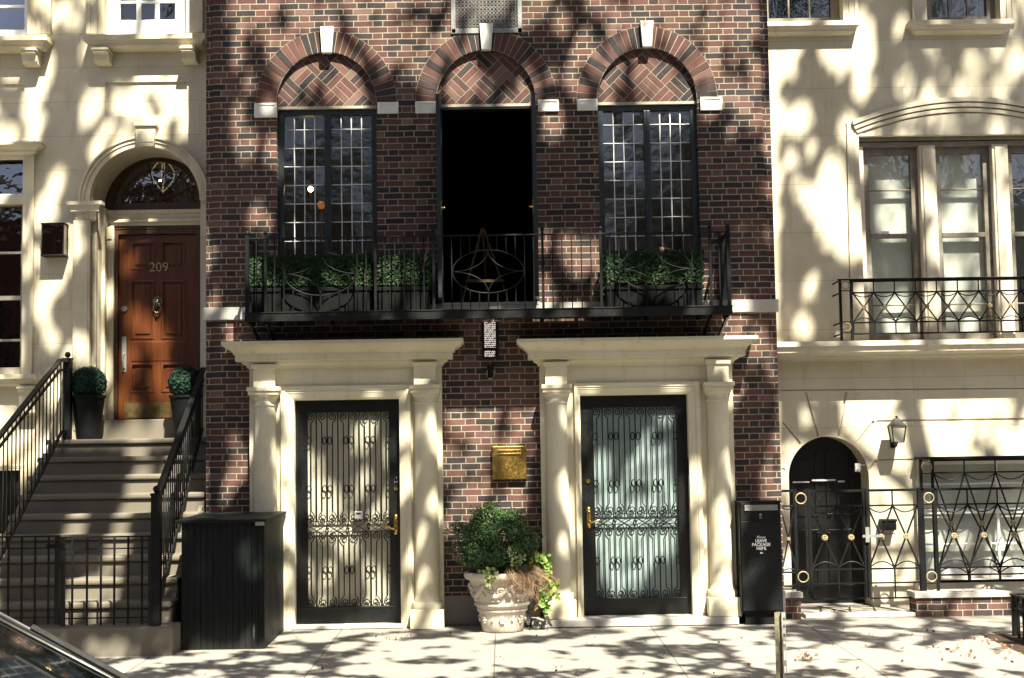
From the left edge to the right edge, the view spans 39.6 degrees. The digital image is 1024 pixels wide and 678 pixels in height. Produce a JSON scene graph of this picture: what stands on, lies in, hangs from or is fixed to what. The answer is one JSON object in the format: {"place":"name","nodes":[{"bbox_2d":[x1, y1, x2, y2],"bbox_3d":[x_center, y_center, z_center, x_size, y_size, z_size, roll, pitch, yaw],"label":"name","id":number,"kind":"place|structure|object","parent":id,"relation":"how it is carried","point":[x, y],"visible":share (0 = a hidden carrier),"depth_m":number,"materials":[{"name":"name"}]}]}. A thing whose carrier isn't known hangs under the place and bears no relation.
{"place":"outdoors","nodes":[
{"label":"outdoors","id":0,"kind":"place"},
{"bbox_2d":[0,612,130,677],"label":"parked car","id":1,"kind":"object","parent":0,"point":[33,651],"visible":1,"depth_m":3.19,"materials":[{"name":"black paint"}]},
{"bbox_2d":[95,603,1023,677],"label":"pavement","id":2,"kind":"structure","parent":0,"point":[527,652],"depth_m":12.88,"materials":[{"name":"concrete"}]},
{"bbox_2d":[0,0,205,535],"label":"stone townhouse","id":3,"kind":"structure","parent":2,"relation":"on","point":[103,129],"depth_m":16.44,"materials":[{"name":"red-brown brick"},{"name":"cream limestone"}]},
{"bbox_2d":[0,470,18,533],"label":"basement window","id":4,"kind":"structure","parent":3,"relation":"in","point":[13,471],"depth_m":16.15,"materials":[{"name":"black paint"}]},
{"bbox_2d":[0,157,22,194],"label":"window","id":5,"kind":"structure","parent":3,"relation":"in","point":[11,169],"depth_m":16.53,"materials":[{"name":"glass"}]},
{"bbox_2d":[0,205,22,373],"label":"window","id":6,"kind":"structure","parent":3,"relation":"in","point":[11,216],"depth_m":16.43,"materials":[{"name":"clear glass"}]},
{"bbox_2d":[0,0,27,34],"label":"window","id":7,"kind":"structure","parent":3,"relation":"in","point":[13,13],"depth_m":16.61,"materials":[{"name":"glass"}]},
{"bbox_2d":[40,222,68,257],"bbox_3d":[-5.212,-1.126,16.211,0.264,0.378,0.175,-1,-4,0],"label":"wall lantern","id":8,"kind":"object","parent":3,"relation":"attached to","point":[54,240],"depth_m":16.14,"materials":[{"name":"grey metal"}]},
{"bbox_2d":[107,0,185,33],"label":"window","id":9,"kind":"structure","parent":3,"relation":"in","point":[123,16],"depth_m":16.59,"materials":[{"name":"white paint"}]},
{"bbox_2d":[118,234,196,418],"bbox_3d":[-4.176,-0.151,16.758,0.923,2.178,0.123,-1,-4,0],"label":"front door","id":10,"kind":"structure","parent":3,"relation":"in","point":[158,273],"depth_m":16.79,"materials":[{"name":"brown wood"}]},
{"bbox_2d":[0,437,205,656],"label":"stone stoop","id":11,"kind":"object","parent":2,"relation":"on","point":[94,487],"visible":0.49,"depth_m":14.40,"materials":[{"name":"beige stone"}]},
{"bbox_2d":[0,352,72,560],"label":"stair railing","id":12,"kind":"object","parent":11,"relation":"on","point":[65,432],"visible":1,"depth_m":14.95,"materials":[{"name":"grey metal"}]},
{"bbox_2d":[0,535,60,624],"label":"iron gate","id":13,"kind":"structure","parent":12,"relation":"attached to","point":[56,616],"depth_m":13.18,"materials":[{"name":"black metal"}]},
{"bbox_2d":[71,395,105,438],"bbox_3d":[-4.808,0.887,16.131,0.394,0.498,0.394,-1,-4,0],"label":"tall planter","id":14,"kind":"object","parent":11,"relation":"on","point":[88,412],"visible":0.94,"depth_m":16.00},
{"bbox_2d":[71,365,107,394],"bbox_3d":[-4.811,0.503,16.157,0.427,0.428,0.423,-1,-4,0],"label":"topiary ball","id":15,"kind":"object","parent":14,"relation":"in","point":[91,380],"visible":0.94,"depth_m":16.03,"materials":[{"name":"green plant"}]},
{"bbox_2d":[150,367,205,625],"bbox_3d":[-3.384,1.488,14.623,0.100,2.552,2.790,-1,-4,-3],"label":"stair railing","id":16,"kind":"object","parent":11,"relation":"on","point":[160,487],"visible":1,"depth_m":13.96,"materials":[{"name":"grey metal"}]},
{"bbox_2d":[46,535,151,625],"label":"iron gate","id":17,"kind":"structure","parent":16,"relation":"attached to","point":[61,546],"depth_m":13.18,"materials":[{"name":"black metal"}]},
{"bbox_2d":[169,395,201,437],"bbox_3d":[-3.707,0.881,16.178,0.385,0.482,0.385,-1,-4,0],"label":"tall planter","id":18,"kind":"object","parent":11,"relation":"on","point":[178,404],"visible":0.56,"depth_m":16.04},
{"bbox_2d":[168,366,203,394],"bbox_3d":[-3.709,0.509,16.202,0.417,0.411,0.423,-1,-4,0],"label":"topiary ball","id":19,"kind":"object","parent":18,"relation":"in","point":[182,381],"visible":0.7,"depth_m":16.06,"materials":[{"name":"green plant"}]},
{"bbox_2d":[175,511,286,649],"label":"storage shed","id":20,"kind":"structure","parent":2,"relation":"on","point":[232,583],"depth_m":13.46,"materials":[{"name":"grey metal"}]},
{"bbox_2d":[203,0,785,629],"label":"brick townhouse","id":21,"kind":"structure","parent":2,"relation":"on","point":[555,148],"depth_m":15.04,"materials":[{"name":"brown brick"}]},
{"bbox_2d":[250,286,373,311],"bbox_3d":[-2.065,-0.369,14.758,1.236,0.292,0.390,-1,-4,0],"label":"planter box","id":22,"kind":"object","parent":21,"relation":"on","point":[315,300],"visible":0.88,"depth_m":14.58,"materials":[{"name":"black metal"}]},
{"bbox_2d":[249,252,373,287],"bbox_3d":[-2.070,-0.682,14.782,1.281,0.394,0.439,-1,-4,0],"label":"clipped hedge","id":23,"kind":"object","parent":22,"relation":"on","point":[320,273],"visible":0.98,"depth_m":14.60,"materials":[{"name":"green plant"}]},
{"bbox_2d":[278,109,377,303],"bbox_3d":[-1.970,-1.422,15.264,1.063,2.153,0.108,-1,-4,0],"label":"window","id":24,"kind":"structure","parent":21,"relation":"in","point":[327,159],"depth_m":15.28,"materials":[{"name":"black glass"}]},
{"bbox_2d":[296,399,400,623],"bbox_3d":[-1.714,1.802,14.907,1.095,2.330,0.140,-1,-4,0],"label":"security door","id":25,"kind":"structure","parent":21,"relation":"in","point":[348,568],"depth_m":14.93,"materials":[{"name":"black paint"}]},
{"bbox_2d":[355,509,362,518],"bbox_3d":[-1.600,1.826,14.852,0.084,0.105,0.044,-1,-4,0],"label":"lock box","id":26,"kind":"object","parent":25,"relation":"attached to","point":[358,514],"visible":1,"depth_m":14.83,"materials":[{"name":"grey metal"}]},
{"bbox_2d":[377,286,431,310],"bbox_3d":[-1.112,-0.381,14.764,0.545,0.287,0.390,-1,-4,0],"label":"planter box","id":27,"kind":"object","parent":21,"relation":"on","point":[409,298],"visible":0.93,"depth_m":14.58,"materials":[{"name":"black metal"}]},
{"bbox_2d":[377,252,431,287],"bbox_3d":[-1.115,-0.690,14.786,0.589,0.393,0.437,-1,-4,0],"label":"clipped hedge","id":28,"kind":"object","parent":27,"relation":"on","point":[399,270],"visible":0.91,"depth_m":14.60,"materials":[{"name":"green plant"}]},
{"bbox_2d":[422,243,428,271],"bbox_3d":[-0.883,-0.830,14.537,0.072,0.300,0.022,-1,-4,6],"label":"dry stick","id":29,"kind":"object","parent":21,"relation":"attached to","point":[425,255],"visible":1,"depth_m":14.53,"materials":[{"name":"wood"}]},
{"bbox_2d":[435,94,445,302],"bbox_3d":[-0.736,-1.470,14.959,0.090,2.141,0.500,-1,-4,0],"label":"door leaf","id":30,"kind":"structure","parent":21,"relation":"in","point":[439,168],"depth_m":14.73,"materials":[{"name":"black paint"}]},
{"bbox_2d":[462,228,509,302],"bbox_3d":[-0.298,-0.770,15.809,0.566,0.884,0.505,-1,-4,0],"label":"wooden easel","id":31,"kind":"object","parent":21,"relation":"in","point":[485,279],"visible":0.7,"depth_m":15.63,"materials":[{"name":"brown wood"}]},
{"bbox_2d":[481,322,498,358],"bbox_3d":[-0.232,0.004,15.091,0.183,0.439,0.100,-1,-4,0],"label":"wall lantern","id":32,"kind":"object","parent":21,"relation":"in","point":[489,331],"depth_m":15.07,"materials":[{"name":"white glass"}]},
{"bbox_2d":[487,365,494,378],"bbox_3d":[-0.225,0.352,14.956,0.084,0.147,0.115,-1,-4,0],"label":"wall spotlight","id":33,"kind":"object","parent":21,"relation":"attached to","point":[490,372],"depth_m":14.90,"materials":[{"name":"black paint"}]},
{"bbox_2d":[492,446,526,479],"bbox_3d":[-0.029,1.298,14.907,0.360,0.352,0.074,-1,-4,0],"label":"brass mailbox","id":34,"kind":"object","parent":21,"relation":"attached to","point":[509,463],"visible":1,"depth_m":14.88,"materials":[{"name":"gold metal"}]},
{"bbox_2d":[529,92,538,300],"bbox_3d":[0.215,-1.484,14.965,0.090,2.141,0.500,-1,-4,0],"label":"door leaf","id":35,"kind":"structure","parent":21,"relation":"in","point":[533,95],"depth_m":14.73,"materials":[{"name":"black paint"}]},
{"bbox_2d":[580,394,691,614],"bbox_3d":[1.315,1.734,14.930,1.171,2.291,0.140,-1,-4,0],"label":"security door","id":36,"kind":"structure","parent":21,"relation":"in","point":[635,462],"depth_m":14.95,"materials":[{"name":"black paint"}]},
{"bbox_2d":[598,104,698,300],"bbox_3d":[1.464,-1.474,15.289,1.063,2.153,0.108,-1,-4,0],"label":"window","id":37,"kind":"structure","parent":21,"relation":"in","point":[648,182],"depth_m":15.30,"materials":[{"name":"glass"}]},
{"bbox_2d":[603,284,703,306],"bbox_3d":[1.467,-0.408,14.781,1.013,0.262,0.390,-1,-4,0],"label":"planter box","id":38,"kind":"object","parent":21,"relation":"on","point":[652,296],"visible":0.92,"depth_m":14.60,"materials":[{"name":"black metal"}]},
{"bbox_2d":[602,249,704,286],"bbox_3d":[1.462,-0.712,14.805,1.053,0.408,0.438,-1,-4,0],"label":"clipped hedge","id":39,"kind":"object","parent":38,"relation":"on","point":[655,268],"visible":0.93,"depth_m":14.62,"materials":[{"name":"green plant"}]},
{"bbox_2d":[464,570,537,632],"bbox_3d":[-0.099,2.646,14.392,0.770,0.596,0.770,-1,-4,0],"label":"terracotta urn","id":40,"kind":"object","parent":2,"relation":"on","point":[499,612],"visible":0.86,"depth_m":14.16,"materials":[{"name":"stone"}]},
{"bbox_2d":[477,567,497,588],"bbox_3d":[-0.228,2.350,14.009,0.228,0.218,0.127,0,-4,-13],"label":"trailing ivy","id":41,"kind":"object","parent":40,"relation":"in","point":[488,576],"visible":1,"depth_m":13.98,"materials":[{"name":"green plant"}]},
{"bbox_2d":[443,500,543,573],"bbox_3d":[-0.189,2.050,14.448,1.030,0.843,0.825,-1,-4,0],"label":"boxwood shrub","id":42,"kind":"object","parent":40,"relation":"on","point":[482,544],"visible":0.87,"depth_m":14.24,"materials":[{"name":"green plant"}]},
{"bbox_2d":[505,547,525,569],"bbox_3d":[0.035,2.171,14.063,0.214,0.236,0.194,-1,-4,0],"label":"flowering sprig","id":43,"kind":"object","parent":40,"relation":"in","point":[518,563],"visible":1,"depth_m":14.04,"materials":[{"name":"green plant"}]},
{"bbox_2d":[493,564,562,616],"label":"dried grass","id":44,"kind":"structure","parent":40,"relation":"in","point":[534,572],"depth_m":14.11,"materials":[{"name":"plant"}]},
{"bbox_2d":[526,552,560,617],"bbox_3d":[0.289,2.472,14.295,0.401,0.668,0.189,-2,-4,12],"label":"green vine","id":45,"kind":"object","parent":40,"relation":"hanging from","point":[537,557],"visible":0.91,"depth_m":14.28,"materials":[{"name":"green plant"}]},
{"bbox_2d":[532,623,552,629],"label":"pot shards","id":46,"kind":"object","parent":2,"relation":"on","point":[536,626],"visible":1,"depth_m":14.39,"materials":[{"name":"stone"}]},
{"bbox_2d":[148,609,1020,675],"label":"leaf litter","id":47,"kind":"object","parent":2,"relation":"on","point":[1004,646],"visible":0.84,"depth_m":12.71,"materials":[{"name":"brown plant"}]},
{"bbox_2d":[734,500,782,624],"bbox_3d":[2.543,2.292,14.648,0.436,1.250,0.354,-1,-4,0],"label":"parcel box","id":48,"kind":"object","parent":2,"relation":"on","point":[759,557],"visible":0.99,"depth_m":14.49,"materials":[{"name":"grey metal"}]},
{"bbox_2d":[740,503,782,610],"bbox_3d":[2.543,2.220,14.498,0.400,1.089,0.023,-1,-4,0],"label":"door panel","id":49,"kind":"structure","parent":48,"relation":"in","point":[760,537],"depth_m":14.49,"materials":[{"name":"black metal"}]},
{"bbox_2d":[774,612,786,677],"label":"post stub","id":50,"kind":"object","parent":2,"relation":"on","point":[780,646],"visible":1,"depth_m":10.67,"materials":[{"name":"wood"}]},
{"bbox_2d":[785,589,802,618],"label":"garden wall","id":51,"kind":"structure","parent":2,"relation":"on","point":[793,603],"depth_m":14.86,"materials":[{"name":"brick"}]},
{"bbox_2d":[781,489,810,593],"bbox_3d":[2.987,2.137,15.025,0.300,1.097,0.038,-1,-4,0],"label":"front railing","id":52,"kind":"object","parent":51,"relation":"on","point":[795,560],"visible":0.99,"depth_m":15.02,"materials":[{"name":"black metal"}]},
{"bbox_2d":[807,488,868,599],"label":"rosette gate","id":53,"kind":"structure","parent":52,"relation":"attached to","point":[850,538],"depth_m":15.02,"materials":[{"name":"black metal"}]},
{"bbox_2d":[802,610,915,618],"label":"gate kerb","id":54,"kind":"structure","parent":2,"relation":"on","point":[860,614],"depth_m":14.88,"materials":[{"name":"grey stone"}]},
{"bbox_2d":[767,0,1023,606],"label":"stucco townhouse","id":55,"kind":"structure","parent":2,"relation":"on","point":[897,138],"depth_m":16.14,"materials":[{"name":"beige paint"}]},
{"bbox_2d":[767,0,839,20],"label":"window","id":56,"kind":"structure","parent":55,"relation":"in","point":[777,10],"depth_m":16.42,"materials":[{"name":"clear glass"}]},
{"bbox_2d":[789,437,864,603],"bbox_3d":[3.536,2.053,16.183,0.934,1.920,0.100,-1,-4,0],"label":"basement door","id":57,"kind":"structure","parent":55,"relation":"in","point":[822,463],"depth_m":16.17,"materials":[{"name":"black paint"}]},
{"bbox_2d":[879,518,896,533],"bbox_3d":[4.166,2.076,15.748,0.174,0.168,0.129,-1,-4,0],"label":"wall mailbox","id":58,"kind":"object","parent":55,"relation":"attached to","point":[891,524],"depth_m":15.70,"materials":[{"name":"black paint"}]},
{"bbox_2d":[863,148,923,340],"bbox_3d":[4.345,-1.075,16.303,0.637,2.242,0.121,-1,-4,0],"label":"window","id":59,"kind":"structure","parent":55,"relation":"in","point":[890,174],"depth_m":16.34,"materials":[{"name":"white glass"}]},
{"bbox_2d":[887,416,906,447],"bbox_3d":[4.251,1.028,15.755,0.176,0.358,0.280,-1,-4,0],"label":"wall lantern","id":60,"kind":"object","parent":55,"relation":"attached to","point":[896,426],"depth_m":15.64,"materials":[{"name":"grey metal"}]},
{"bbox_2d":[832,276,1023,340],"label":"ledge railing","id":61,"kind":"object","parent":55,"relation":"on","point":[894,280],"visible":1,"depth_m":15.65,"materials":[{"name":"black metal"}]},
{"bbox_2d":[926,0,994,19],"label":"window","id":62,"kind":"structure","parent":55,"relation":"in","point":[936,9],"depth_m":16.46,"materials":[{"name":"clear glass"}]},
{"bbox_2d":[935,147,995,338],"bbox_3d":[5.172,-1.087,16.309,0.647,2.242,0.121,-1,-4,0],"label":"window","id":63,"kind":"structure","parent":55,"relation":"in","point":[962,173],"depth_m":16.34,"materials":[{"name":"white glass"}]},
{"bbox_2d":[914,455,1023,580],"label":"window guard","id":64,"kind":"object","parent":55,"relation":"attached to","point":[932,460],"visible":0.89,"depth_m":15.72,"materials":[{"name":"black paint"}]},
{"bbox_2d":[916,459,1023,578],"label":"window","id":65,"kind":"structure","parent":55,"relation":"in","point":[998,530],"depth_m":16.11,"materials":[{"name":"white paint"}]},
{"bbox_2d":[1007,146,1023,337],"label":"window","id":66,"kind":"structure","parent":55,"relation":"in","point":[1015,153],"depth_m":16.35,"materials":[{"name":"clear glass"}]},
{"bbox_2d":[906,588,1023,616],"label":"garden wall","id":67,"kind":"structure","parent":2,"relation":"on","point":[964,602],"depth_m":14.87,"materials":[{"name":"brick"}]},
{"bbox_2d":[921,487,1023,590],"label":"front railing","id":68,"kind":"object","parent":67,"relation":"on","point":[935,504],"visible":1,"depth_m":15.04,"materials":[{"name":"black metal"}]},
{"bbox_2d":[862,487,923,598],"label":"rosette gate","id":69,"kind":"structure","parent":68,"relation":"attached to","point":[906,536],"depth_m":15.02,"materials":[{"name":"black metal"}]},
{"bbox_2d":[983,634,1023,653],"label":"tree pit soil","id":70,"kind":"object","parent":2,"relation":"on","point":[1016,642],"visible":1,"depth_m":13.19,"materials":[{"name":"brown soil"}]},
{"bbox_2d":[1009,593,1023,639],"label":"tree guard","id":71,"kind":"object","parent":70,"relation":"on","point":[1016,609],"visible":0.79,"depth_m":13.43,"materials":[{"name":"grey metal"}]}
]}

